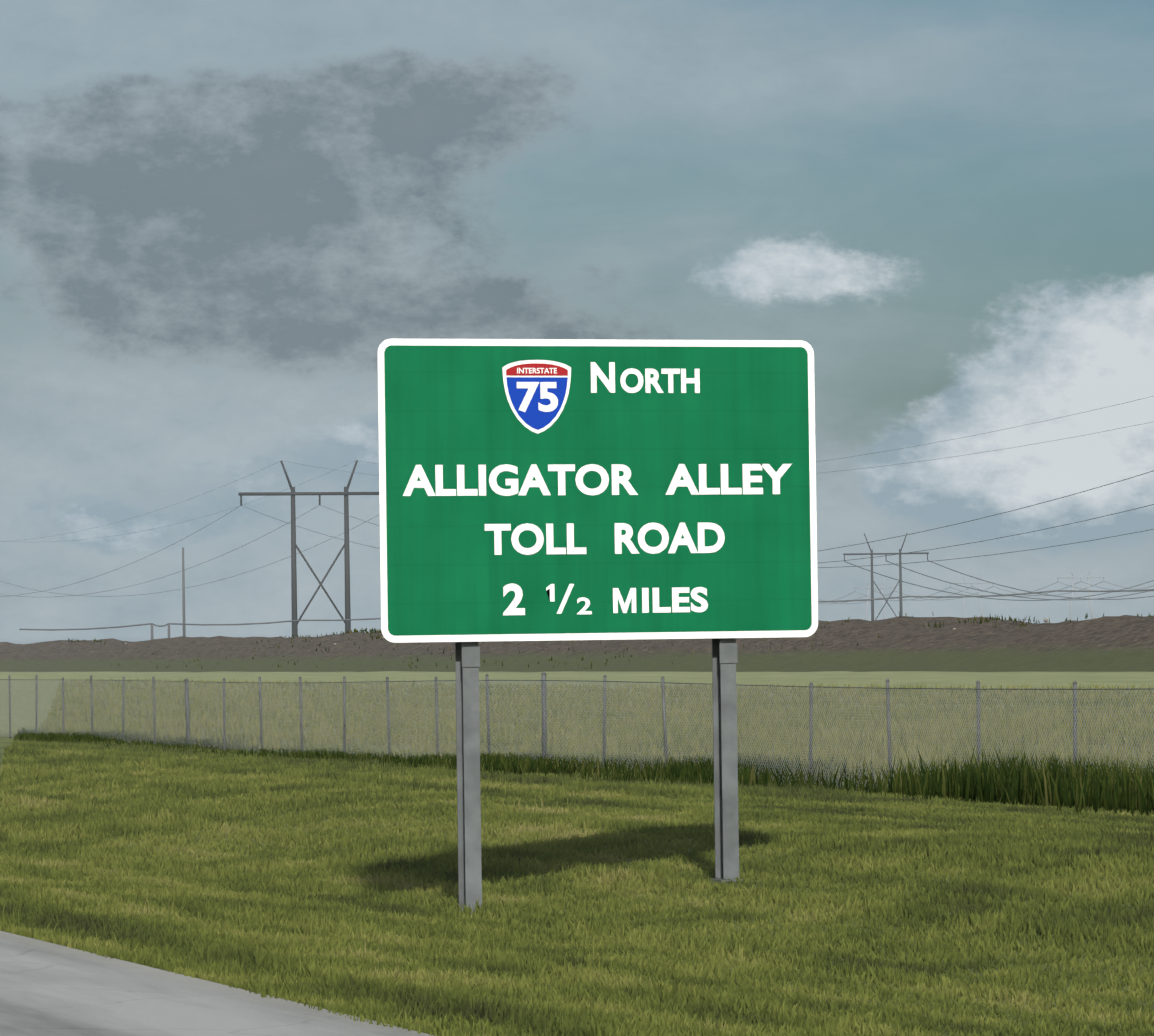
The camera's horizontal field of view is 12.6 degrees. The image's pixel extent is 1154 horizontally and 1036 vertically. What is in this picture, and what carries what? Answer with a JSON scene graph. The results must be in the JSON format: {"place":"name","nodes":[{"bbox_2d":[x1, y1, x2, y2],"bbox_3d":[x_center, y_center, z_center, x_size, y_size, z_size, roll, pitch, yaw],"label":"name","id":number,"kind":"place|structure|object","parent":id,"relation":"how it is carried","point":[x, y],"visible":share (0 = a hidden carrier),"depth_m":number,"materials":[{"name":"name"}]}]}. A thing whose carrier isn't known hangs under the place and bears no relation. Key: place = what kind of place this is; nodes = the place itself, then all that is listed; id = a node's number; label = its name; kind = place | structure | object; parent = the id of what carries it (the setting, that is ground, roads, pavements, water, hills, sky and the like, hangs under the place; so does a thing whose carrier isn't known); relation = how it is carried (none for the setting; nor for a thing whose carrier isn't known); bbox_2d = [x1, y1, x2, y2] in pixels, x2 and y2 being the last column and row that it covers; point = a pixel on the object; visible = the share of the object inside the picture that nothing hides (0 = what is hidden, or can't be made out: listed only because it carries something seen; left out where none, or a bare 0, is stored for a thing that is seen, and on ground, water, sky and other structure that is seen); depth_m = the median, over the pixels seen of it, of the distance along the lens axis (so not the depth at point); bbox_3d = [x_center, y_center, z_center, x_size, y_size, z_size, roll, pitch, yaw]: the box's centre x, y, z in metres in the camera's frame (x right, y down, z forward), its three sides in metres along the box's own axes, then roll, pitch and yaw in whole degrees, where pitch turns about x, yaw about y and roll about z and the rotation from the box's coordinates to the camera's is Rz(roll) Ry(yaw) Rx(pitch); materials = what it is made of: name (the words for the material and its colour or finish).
{"place":"outdoors","nodes":[
{"label":"outdoors","id":0,"kind":"place"},
{"bbox_2d":[0,931,433,1035],"bbox_3d":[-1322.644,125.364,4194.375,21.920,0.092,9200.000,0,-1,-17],"label":"road","id":1,"kind":"structure","parent":0,"point":[49,989],"depth_m":28.44,"materials":[{"name":"grey asphalt"}]},
{"bbox_2d":[0,615,1153,671],"bbox_3d":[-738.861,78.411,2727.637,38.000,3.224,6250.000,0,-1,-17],"label":"hill","id":2,"kind":"structure","parent":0,"point":[1123,643],"depth_m":316.55,"materials":[{"name":"brown soil"}]},
{"bbox_2d":[66,611,1150,668],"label":"bushes","id":3,"kind":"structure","parent":2,"relation":"on","point":[582,658],"depth_m":338.06,"materials":[{"name":"green plant"}]},
{"bbox_2d":[125,618,1144,644],"bbox_3d":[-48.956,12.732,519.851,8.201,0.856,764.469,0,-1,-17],"label":"berm rocks","id":4,"kind":"object","parent":2,"relation":"on","point":[1045,619],"visible":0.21,"depth_m":283.45,"materials":[{"name":"brown stone"}]},
{"bbox_2d":[0,671,1153,1035],"bbox_3d":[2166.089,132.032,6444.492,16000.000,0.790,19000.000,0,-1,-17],"label":"ground","id":5,"kind":"structure","parent":0,"point":[928,679],"depth_m":206.71,"materials":[{"name":"green plant"}]},
{"bbox_2d":[0,736,1153,1035],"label":"verge grass","id":6,"kind":"structure","parent":5,"relation":"on","point":[1018,844],"depth_m":40.32,"materials":[{"name":"green plant"}]},
{"bbox_2d":[0,396,1153,639],"bbox_3d":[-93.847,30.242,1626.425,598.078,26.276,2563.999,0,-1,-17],"label":"power lines","id":7,"kind":"object","parent":5,"relation":"on","point":[294,620],"visible":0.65,"depth_m":600.93,"materials":[{"name":"grey metal"}]},
{"bbox_2d":[0,672,1153,781],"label":"fence posts","id":8,"kind":"object","parent":5,"relation":"on","point":[543,678],"visible":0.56,"depth_m":84.00,"materials":[{"name":"grey metal"}]},
{"bbox_2d":[0,680,1153,788],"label":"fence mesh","id":9,"kind":"object","parent":8,"relation":"attached to","point":[604,721],"visible":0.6,"depth_m":78.64,"materials":[{"name":"grey metal"}]},
{"bbox_2d":[13,727,1153,815],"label":"weeds","id":10,"kind":"object","parent":5,"relation":"on","point":[1106,788],"visible":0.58,"depth_m":62.99,"materials":[{"name":"green plant"}]},
{"bbox_2d":[455,638,742,913],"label":"sign posts","id":11,"kind":"object","parent":5,"relation":"on","point":[724,658],"visible":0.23,"depth_m":41.70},
{"bbox_2d":[377,338,817,642],"bbox_3d":[0.181,-0.227,41.847,3.660,2.400,0.070,0,-1,-17],"label":"highway sign","id":12,"kind":"object","parent":11,"relation":"attached to","point":[567,489],"visible":1,"depth_m":41.81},
{"bbox_2d":[0,0,1153,644],"label":"sky","id":13,"kind":"structure","parent":0,"point":[217,217],"materials":[{"name":"blue"}]},
{"bbox_2d":[40,678,1153,785],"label":"fence","id":14,"kind":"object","parent":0,"point":[143,698],"depth_m":129.23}
]}

